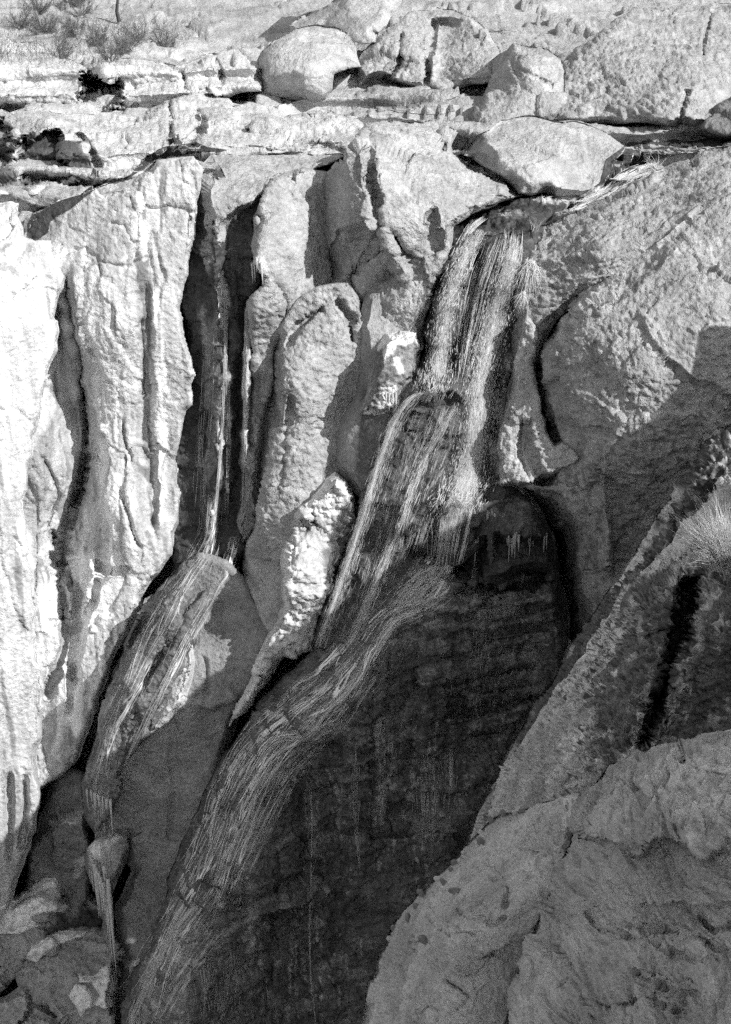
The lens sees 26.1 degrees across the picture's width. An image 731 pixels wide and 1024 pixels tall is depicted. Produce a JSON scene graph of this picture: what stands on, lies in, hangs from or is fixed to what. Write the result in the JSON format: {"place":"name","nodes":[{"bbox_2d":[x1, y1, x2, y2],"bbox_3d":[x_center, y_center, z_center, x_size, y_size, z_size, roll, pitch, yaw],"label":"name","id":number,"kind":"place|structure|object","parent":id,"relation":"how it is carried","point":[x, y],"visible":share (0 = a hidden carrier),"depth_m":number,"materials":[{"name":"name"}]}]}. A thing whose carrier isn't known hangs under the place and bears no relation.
{"place":"outdoors","nodes":[
{"label":"outdoors","id":0,"kind":"place"},
{"bbox_2d":[0,961,119,996],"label":"canyon floor","id":1,"kind":"structure","parent":0,"point":[13,985],"depth_m":55.28,"materials":[{"name":"grey stone"}]},
{"bbox_2d":[0,986,60,1023],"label":"boulder","id":2,"kind":"object","parent":1,"relation":"on","point":[22,1005],"visible":0.77,"depth_m":50.47,"materials":[{"name":"grey stone"}]},
{"bbox_2d":[0,883,102,992],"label":"boulder","id":3,"kind":"object","parent":1,"relation":"on","point":[15,949],"visible":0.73,"depth_m":51.30,"materials":[{"name":"grey stone"}]},
{"bbox_2d":[0,878,68,933],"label":"rock","id":4,"kind":"object","parent":3,"relation":"on","point":[45,893],"visible":1,"depth_m":50.90,"materials":[{"name":"grey stone"}]},
{"bbox_2d":[25,768,92,908],"bbox_3d":[-10.573,11.477,53.962,2.610,7.550,6.926,-6,26,-13],"label":"rock shelf","id":5,"kind":"object","parent":3,"relation":"on","point":[62,840],"visible":0.82,"depth_m":51.61,"materials":[{"name":"grey stone"}]},
{"bbox_2d":[15,926,124,1023],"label":"boulder","id":6,"kind":"object","parent":1,"relation":"on","point":[51,977],"visible":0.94,"depth_m":50.36,"materials":[{"name":"grey stone"}]},
{"bbox_2d":[26,931,87,962],"bbox_3d":[-10.018,13.951,51.064,2.022,1.014,0.940,-22,33,-38],"label":"rock","id":7,"kind":"object","parent":6,"relation":"on","point":[39,951],"visible":1,"depth_m":50.71,"materials":[{"name":"grey stone"}]},
{"bbox_2d":[68,984,93,1016],"bbox_3d":[-9.002,15.446,49.969,0.703,1.088,0.728,-13,28,-25],"label":"snow patch","id":8,"kind":"object","parent":6,"relation":"on","point":[80,996],"visible":1,"depth_m":49.74,"materials":[{"name":"white snow"}]},
{"bbox_2d":[77,964,115,1009],"bbox_3d":[-8.615,15.301,50.576,1.152,1.608,1.827,0,25,0],"label":"rock","id":9,"kind":"object","parent":6,"relation":"on","point":[103,981],"visible":0.99,"depth_m":50.05,"materials":[{"name":"grey stone"}]},
{"bbox_2d":[27,142,225,239],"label":"stream","id":10,"kind":"structure","parent":0,"point":[39,227],"depth_m":46.02,"materials":[{"name":"grey liquid"}]},
{"bbox_2d":[92,552,267,1023],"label":"rock slab","id":11,"kind":"object","parent":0,"point":[168,776],"visible":0.61,"depth_m":48.50,"materials":[{"name":"grey stone"}]},
{"bbox_2d":[84,832,129,977],"bbox_3d":[-8.434,13.079,52.636,1.622,8.011,5.380,-5,25,-11],"label":"rock prow","id":12,"kind":"object","parent":11,"relation":"on","point":[119,846],"visible":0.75,"depth_m":49.37,"materials":[{"name":"grey stone"}]},
{"bbox_2d":[87,848,116,975],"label":"waterfall","id":13,"kind":"structure","parent":12,"relation":"hanging from","point":[103,887],"depth_m":49.29,"materials":[{"name":"grey liquid"}]},
{"bbox_2d":[126,936,136,943],"bbox_3d":[-7.619,13.929,51.148,0.291,0.711,0.798,-19,31,-36],"label":"snow patch","id":14,"kind":"object","parent":11,"relation":"on","point":[131,940],"visible":1,"depth_m":50.84,"materials":[{"name":"white snow"}]},
{"bbox_2d":[124,959,139,973],"bbox_3d":[-7.413,14.566,50.783,0.414,1.799,2.262,-9,27,-19],"label":"snow patch","id":15,"kind":"object","parent":11,"relation":"on","point":[129,965],"visible":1,"depth_m":51.25,"materials":[{"name":"grey stone"}]},
{"bbox_2d":[80,562,238,838],"bbox_3d":[-6.797,5.564,51.401,5.622,13.565,8.114,-3,25,-6],"label":"cascade bed","id":16,"kind":"object","parent":11,"relation":"on","point":[191,604],"visible":0.69,"depth_m":47.50,"materials":[{"name":"grey stone"}]},
{"bbox_2d":[86,787,112,833],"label":"waterfall","id":17,"kind":"structure","parent":16,"relation":"hanging from","point":[95,794],"depth_m":48.78,"materials":[{"name":"grey liquid"}]},
{"bbox_2d":[85,278,247,1008],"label":"waterfall","id":18,"kind":"structure","parent":16,"relation":"on","point":[224,392],"depth_m":47.32,"materials":[{"name":"white liquid"}]},
{"bbox_2d":[150,645,194,733],"bbox_3d":[-6.011,5.737,49.007,1.563,4.815,4.099,-4,25,-8],"label":"rock flake","id":19,"kind":"object","parent":16,"relation":"on","point":[171,706],"visible":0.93,"depth_m":47.05,"materials":[{"name":"white stone"}]},
{"bbox_2d":[14,283,570,933],"bbox_3d":[0.168,10.040,59.433,45.677,43.142,9.073,0,25,0],"label":"cliff face","id":20,"kind":"object","parent":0,"point":[284,665],"visible":0.02,"depth_m":53.68},
{"bbox_2d":[0,201,63,912],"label":"rock wall","id":21,"kind":"structure","parent":20,"relation":"attached to","point":[31,278],"depth_m":44.93,"materials":[{"name":"white stone"}]},
{"bbox_2d":[23,156,203,790],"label":"cliff wall","id":22,"kind":"structure","parent":20,"relation":"attached to","point":[101,499],"depth_m":47.33,"materials":[{"name":"grey stone"}]},
{"bbox_2d":[172,160,260,575],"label":"gully wall","id":23,"kind":"structure","parent":20,"relation":"attached to","point":[201,307],"depth_m":47.38,"materials":[{"name":"grey stone"}]},
{"bbox_2d":[224,200,261,307],"bbox_3d":[-3.566,-7.192,48.337,1.667,5.865,4.906,-2,25,-4],"label":"wet hollow","id":24,"kind":"object","parent":20,"relation":"on","point":[239,240],"visible":0.6,"depth_m":45.92,"materials":[{"name":"black stone"}]},
{"bbox_2d":[237,167,332,541],"bbox_3d":[-2.475,-4.688,49.915,3.480,12.962,8.621,0,25,0],"label":"rock buttress","id":25,"kind":"object","parent":20,"relation":"attached to","point":[290,250],"visible":0.81,"depth_m":45.58,"materials":[{"name":"grey stone"}]},
{"bbox_2d":[251,257,262,281],"bbox_3d":[-3.127,-6.865,45.025,0.169,1.098,1.364,-6,26,-12],"label":"icicle curtain","id":26,"kind":"object","parent":25,"relation":"hanging from","point":[258,262],"visible":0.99,"depth_m":44.45,"materials":[{"name":"white ice"}]},
{"bbox_2d":[242,280,362,632],"bbox_3d":[-2.004,-1.515,49.684,4.314,13.063,9.609,0,25,0],"label":"rock pillar","id":27,"kind":"object","parent":20,"relation":"on","point":[316,363],"visible":0.76,"depth_m":45.55,"materials":[{"name":"grey stone"}]},
{"bbox_2d":[0,0,730,227],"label":"rock plateau","id":28,"kind":"structure","parent":20,"relation":"on","point":[251,30],"depth_m":71.01,"materials":[{"name":"grey stone"}]},
{"bbox_2d":[4,2,38,32],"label":"shrub","id":29,"kind":"object","parent":28,"relation":"on","point":[23,21],"visible":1,"depth_m":75.27,"materials":[{"name":"grey plant"}]},
{"bbox_2d":[21,0,55,14],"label":"shrub","id":30,"kind":"object","parent":28,"relation":"on","point":[41,10],"visible":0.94,"depth_m":80.83,"materials":[{"name":"grey plant"}]},
{"bbox_2d":[26,9,63,36],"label":"shrub","id":31,"kind":"object","parent":28,"relation":"on","point":[52,25],"visible":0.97,"depth_m":75.34,"materials":[{"name":"grey plant"}]},
{"bbox_2d":[54,13,88,40],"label":"shrub","id":32,"kind":"object","parent":28,"relation":"on","point":[67,22],"visible":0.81,"depth_m":73.66,"materials":[{"name":"grey plant"}]},
{"bbox_2d":[64,0,90,7],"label":"shrub","id":33,"kind":"object","parent":28,"relation":"on","point":[76,1],"visible":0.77,"depth_m":81.63,"materials":[{"name":"grey plant"}]},
{"bbox_2d":[54,0,101,16],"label":"shrub","id":34,"kind":"object","parent":28,"relation":"on","point":[87,10],"visible":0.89,"depth_m":79.65,"materials":[{"name":"grey plant"}]},
{"bbox_2d":[82,18,112,46],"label":"shrub","id":35,"kind":"object","parent":28,"relation":"on","point":[98,35],"visible":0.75,"depth_m":72.45,"materials":[{"name":"grey plant"}]},
{"bbox_2d":[0,11,196,64],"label":"dry grass","id":36,"kind":"structure","parent":28,"relation":"on","point":[29,43],"depth_m":72.04,"materials":[{"name":"grey plant"}]},
{"bbox_2d":[115,0,120,22],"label":"tree","id":37,"kind":"object","parent":28,"relation":"on","point":[117,12],"visible":1,"depth_m":75.58,"materials":[{"name":"grey plant"}]},
{"bbox_2d":[110,24,146,53],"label":"shrub","id":38,"kind":"object","parent":28,"relation":"on","point":[126,39],"visible":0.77,"depth_m":69.98,"materials":[{"name":"grey plant"}]},
{"bbox_2d":[0,39,261,112],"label":"rock ledge","id":39,"kind":"object","parent":28,"relation":"on","point":[148,84],"visible":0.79,"depth_m":59.70,"materials":[{"name":"grey stone"}]},
{"bbox_2d":[44,23,82,59],"bbox_3d":[-11.965,-18.521,62.464,1.549,1.792,2.034,16,30,31],"label":"shrub","id":40,"kind":"object","parent":39,"relation":"on","point":[63,49],"visible":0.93,"depth_m":62.39,"materials":[{"name":"grey plant"}]},
{"bbox_2d":[87,32,135,62],"bbox_3d":[-9.847,-17.835,61.017,2.026,1.523,1.567,-9,27,-19],"label":"shrub","id":41,"kind":"object","parent":39,"relation":"on","point":[110,56],"visible":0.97,"depth_m":60.99,"materials":[{"name":"grey plant"}]},
{"bbox_2d":[119,17,148,41],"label":"shrub","id":42,"kind":"object","parent":28,"relation":"on","point":[135,28],"visible":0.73,"depth_m":74.58,"materials":[{"name":"grey plant"}]},
{"bbox_2d":[145,16,180,46],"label":"shrub","id":43,"kind":"object","parent":28,"relation":"on","point":[168,41],"visible":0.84,"depth_m":73.27,"materials":[{"name":"grey plant"}]},
{"bbox_2d":[0,92,363,196],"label":"rock ledge","id":44,"kind":"object","parent":28,"relation":"on","point":[115,141],"visible":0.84,"depth_m":53.30,"materials":[{"name":"grey stone"}]},
{"bbox_2d":[201,153,343,259],"bbox_3d":[-2.973,-9.528,49.837,4.836,4.208,9.422,0,25,0],"label":"rock buttress","id":45,"kind":"object","parent":28,"relation":"on","point":[239,187],"visible":0.85,"depth_m":45.95,"materials":[{"name":"grey stone"}]},
{"bbox_2d":[257,24,360,100],"bbox_3d":[-2.327,-17.761,62.736,4.280,3.098,8.718,0,25,0],"label":"boulder","id":46,"kind":"object","parent":28,"relation":"on","point":[304,62],"visible":0.94,"depth_m":59.75,"materials":[{"name":"grey stone"}]},
{"bbox_2d":[289,0,402,43],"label":"boulder","id":47,"kind":"object","parent":28,"relation":"on","point":[362,21],"visible":0.81,"depth_m":65.97,"materials":[{"name":"grey stone"}]},
{"bbox_2d":[361,92,454,113],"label":"rock slab","id":48,"kind":"structure","parent":28,"relation":"on","point":[392,100],"depth_m":59.26,"materials":[{"name":"grey stone"}]},
{"bbox_2d":[357,7,499,88],"bbox_3d":[2.656,-19.337,66.465,5.985,3.371,13.369,0,25,0],"label":"rock outcrop","id":49,"kind":"object","parent":28,"relation":"on","point":[435,47],"visible":0.92,"depth_m":62.63,"materials":[{"name":"grey stone"}]},
{"bbox_2d":[450,43,567,122],"bbox_3d":[5.237,-16.290,60.184,4.874,3.442,12.284,3,25,6],"label":"rock outcrop","id":50,"kind":"object","parent":28,"relation":"on","point":[525,80],"visible":0.81,"depth_m":56.13,"materials":[{"name":"grey stone"}]},
{"bbox_2d":[465,115,626,196],"bbox_3d":[5.923,-11.411,51.082,5.607,2.707,9.446,0,25,0],"label":"boulder","id":51,"kind":"object","parent":28,"relation":"on","point":[531,155],"visible":0.99,"depth_m":48.30,"materials":[{"name":"grey stone"}]},
{"bbox_2d":[467,136,730,235],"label":"stream","id":52,"kind":"structure","parent":28,"relation":"on","point":[497,223],"depth_m":47.28,"materials":[{"name":"grey liquid"}]},
{"bbox_2d":[573,163,661,210],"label":"waterfall","id":53,"kind":"structure","parent":52,"relation":"on","point":[603,191],"depth_m":48.76,"materials":[{"name":"white liquid"}]},
{"bbox_2d":[555,1,730,126],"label":"rock dome","id":54,"kind":"object","parent":28,"relation":"on","point":[670,66],"visible":0.91,"depth_m":56.80,"materials":[{"name":"grey stone"}]},
{"bbox_2d":[694,97,730,139],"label":"boulder","id":55,"kind":"object","parent":28,"relation":"on","point":[717,123],"visible":0.92,"depth_m":53.89,"materials":[{"name":"grey stone"}]},
{"bbox_2d":[313,194,568,652],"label":"fall wall","id":56,"kind":"structure","parent":20,"relation":"attached to","point":[397,465],"depth_m":44.45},
{"bbox_2d":[335,277,424,497],"bbox_3d":[0.411,-3.550,47.417,2.858,7.798,7.164,0,25,0],"label":"rock flank","id":57,"kind":"object","parent":56,"relation":"on","point":[358,439],"visible":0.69,"depth_m":44.98,"materials":[{"name":"grey stone"}]},
{"bbox_2d":[313,391,457,650],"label":"waterfall","id":58,"kind":"structure","parent":56,"relation":"on","point":[361,520],"depth_m":44.36,"materials":[{"name":"white liquid"}]},
{"bbox_2d":[358,330,420,415],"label":"rock crag","id":59,"kind":"structure","parent":56,"relation":"on","point":[397,361],"depth_m":43.98,"materials":[{"name":"grey stone"}]},
{"bbox_2d":[385,391,396,408],"bbox_3d":[0.731,-3.046,43.966,0.382,0.714,0.149,-15,29,-29],"label":"icicle curtain","id":60,"kind":"object","parent":59,"relation":"hanging from","point":[393,394],"visible":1,"depth_m":43.89,"materials":[{"name":"white ice"}]},
{"bbox_2d":[324,119,515,330],"bbox_3d":[1.381,-7.821,50.208,6.786,9.798,12.320,0,25,0],"label":"rock buttress","id":61,"kind":"object","parent":56,"relation":"on","point":[402,199],"visible":0.75,"depth_m":44.71,"materials":[{"name":"grey stone"}]},
{"bbox_2d":[414,216,543,566],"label":"waterfall","id":62,"kind":"structure","parent":56,"relation":"attached to","point":[465,237],"depth_m":44.00,"materials":[{"name":"white liquid"}]},
{"bbox_2d":[496,315,579,486],"bbox_3d":[4.957,-2.894,45.121,2.584,5.940,6.279,0,25,0],"label":"rock flake","id":63,"kind":"object","parent":56,"relation":"on","point":[528,450],"visible":0.98,"depth_m":43.23,"materials":[{"name":"grey stone"}]},
{"bbox_2d":[120,568,569,1023],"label":"wet cliff","id":64,"kind":"structure","parent":0,"point":[259,911],"depth_m":45.96,"materials":[{"name":"black stone"}]},
{"bbox_2d":[108,557,458,1023],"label":"waterfall","id":65,"kind":"structure","parent":64,"relation":"on","point":[336,693],"depth_m":44.89,"materials":[{"name":"white liquid"}]},
{"bbox_2d":[229,472,356,725],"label":"rock ridge","id":66,"kind":"structure","parent":64,"relation":"on","point":[313,550],"depth_m":45.40,"materials":[{"name":"white stone"}]},
{"bbox_2d":[309,780,315,1022],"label":"waterfall","id":67,"kind":"structure","parent":64,"relation":"on","point":[310,915],"depth_m":47.83,"materials":[{"name":"grey liquid"}]},
{"bbox_2d":[154,604,539,1021],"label":"waterfall","id":68,"kind":"structure","parent":64,"relation":"on","point":[382,802],"depth_m":46.23,"materials":[{"name":"grey liquid"}]},
{"bbox_2d":[464,489,560,584],"bbox_3d":[4.319,0.931,46.713,2.975,4.954,6.556,3,25,6],"label":"wet boulder","id":69,"kind":"object","parent":64,"relation":"on","point":[517,512],"visible":0.92,"depth_m":43.90,"materials":[{"name":"grey stone"}]},
{"bbox_2d":[474,509,547,561],"bbox_3d":[3.984,1.034,44.198,1.670,2.199,1.507,19,31,35],"label":"icicle curtain","id":70,"kind":"object","parent":69,"relation":"hanging from","point":[514,539],"visible":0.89,"depth_m":43.62,"materials":[{"name":"grey ice"}]},
{"bbox_2d":[361,794,577,1023],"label":"rock slab","id":71,"kind":"object","parent":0,"point":[484,920],"visible":0.81,"depth_m":19.28,"materials":[{"name":"grey stone"}]},
{"bbox_2d":[405,913,409,922],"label":"stone","id":72,"kind":"object","parent":71,"relation":"on","point":[407,917],"visible":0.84,"depth_m":21.22,"materials":[{"name":"grey stone"}]},
{"bbox_2d":[416,889,424,896],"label":"stone","id":73,"kind":"object","parent":71,"relation":"on","point":[420,892],"visible":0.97,"depth_m":21.30,"materials":[{"name":"grey stone"}]},
{"bbox_2d":[417,934,427,944],"bbox_3d":[0.743,5.377,19.799,0.185,0.175,0.099,0,25,0],"label":"stone","id":74,"kind":"object","parent":71,"relation":"on","point":[422,939],"visible":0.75,"depth_m":19.75,"materials":[{"name":"grey stone"}]},
{"bbox_2d":[439,877,446,885],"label":"stone","id":75,"kind":"object","parent":71,"relation":"on","point":[443,881],"visible":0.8,"depth_m":20.69,"materials":[{"name":"grey stone"}]},
{"bbox_2d":[446,942,454,947],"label":"stone","id":76,"kind":"object","parent":71,"relation":"on","point":[450,945],"visible":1,"depth_m":18.81,"materials":[{"name":"grey stone"}]},
{"bbox_2d":[450,859,456,865],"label":"stone","id":77,"kind":"object","parent":71,"relation":"on","point":[453,862],"visible":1,"depth_m":21.02,"materials":[{"name":"grey stone"}]},
{"bbox_2d":[448,888,460,893],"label":"stone","id":78,"kind":"object","parent":71,"relation":"on","point":[453,890],"visible":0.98,"depth_m":20.01,"materials":[{"name":"grey stone"}]},
{"bbox_2d":[476,836,484,845],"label":"stone","id":79,"kind":"object","parent":71,"relation":"on","point":[480,840],"visible":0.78,"depth_m":20.98,"materials":[{"name":"grey stone"}]},
{"bbox_2d":[488,816,493,823],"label":"stone","id":80,"kind":"object","parent":71,"relation":"on","point":[490,819],"visible":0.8,"depth_m":21.58,"materials":[{"name":"grey stone"}]},
{"bbox_2d":[500,809,506,816],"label":"stone","id":81,"kind":"object","parent":71,"relation":"on","point":[503,812],"visible":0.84,"depth_m":21.48,"materials":[{"name":"grey stone"}]},
{"bbox_2d":[518,808,526,812],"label":"stone","id":82,"kind":"object","parent":71,"relation":"on","point":[521,810],"visible":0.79,"depth_m":21.23,"materials":[{"name":"grey stone"}]},
{"bbox_2d":[469,474,730,840],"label":"rock slope","id":83,"kind":"structure","parent":0,"point":[651,667],"depth_m":29.37,"materials":[{"name":"grey stone"}]},
{"bbox_2d":[467,424,730,841],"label":"rock rib","id":84,"kind":"object","parent":83,"relation":"on","point":[711,465],"visible":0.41,"depth_m":34.04,"materials":[{"name":"grey stone"}]},
{"bbox_2d":[670,485,730,574],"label":"grass tuft","id":85,"kind":"object","parent":83,"relation":"on","point":[718,551],"visible":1,"depth_m":28.52,"materials":[{"name":"grey plant"}]},
{"bbox_2d":[505,729,730,1023],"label":"rock slab","id":86,"kind":"object","parent":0,"point":[633,926],"visible":1,"depth_m":17.12,"materials":[{"name":"grey stone"}]},
{"bbox_2d":[506,145,730,403],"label":"rock dome","id":87,"kind":"object","parent":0,"point":[581,250],"visible":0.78,"depth_m":43.55,"materials":[{"name":"grey stone"}]},
{"bbox_2d":[511,290,531,311],"bbox_3d":[4.268,-5.741,43.617,0.701,0.754,0.767,-18,31,-34],"label":"grass tuft","id":88,"kind":"object","parent":87,"relation":"on","point":[523,295],"visible":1,"depth_m":43.56,"materials":[{"name":"grey plant"}]},
{"bbox_2d":[506,257,546,307],"bbox_3d":[4.635,-6.175,43.727,1.376,1.714,1.290,-20,31,-36],"label":"grass tuft","id":89,"kind":"object","parent":87,"relation":"on","point":[531,266],"visible":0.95,"depth_m":43.56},
{"bbox_2d":[529,217,545,232],"bbox_3d":[4.880,-8.081,44.075,0.623,0.652,0.349,11,27,23],"label":"grass tuft","id":90,"kind":"object","parent":87,"relation":"on","point":[536,226],"visible":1,"depth_m":44.21,"materials":[{"name":"grey plant"}]},
{"bbox_2d":[645,155,669,174],"bbox_3d":[8.680,-10.169,46.352,1.298,0.850,0.922,10,27,20],"label":"grass tuft","id":91,"kind":"object","parent":87,"relation":"on","point":[654,168],"visible":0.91,"depth_m":46.39,"materials":[{"name":"grey plant"}]},
{"bbox_2d":[518,186,730,641],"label":"rock dome","id":92,"kind":"object","parent":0,"point":[633,376],"visible":0.88,"depth_m":41.40,"materials":[{"name":"grey stone"}]}
]}

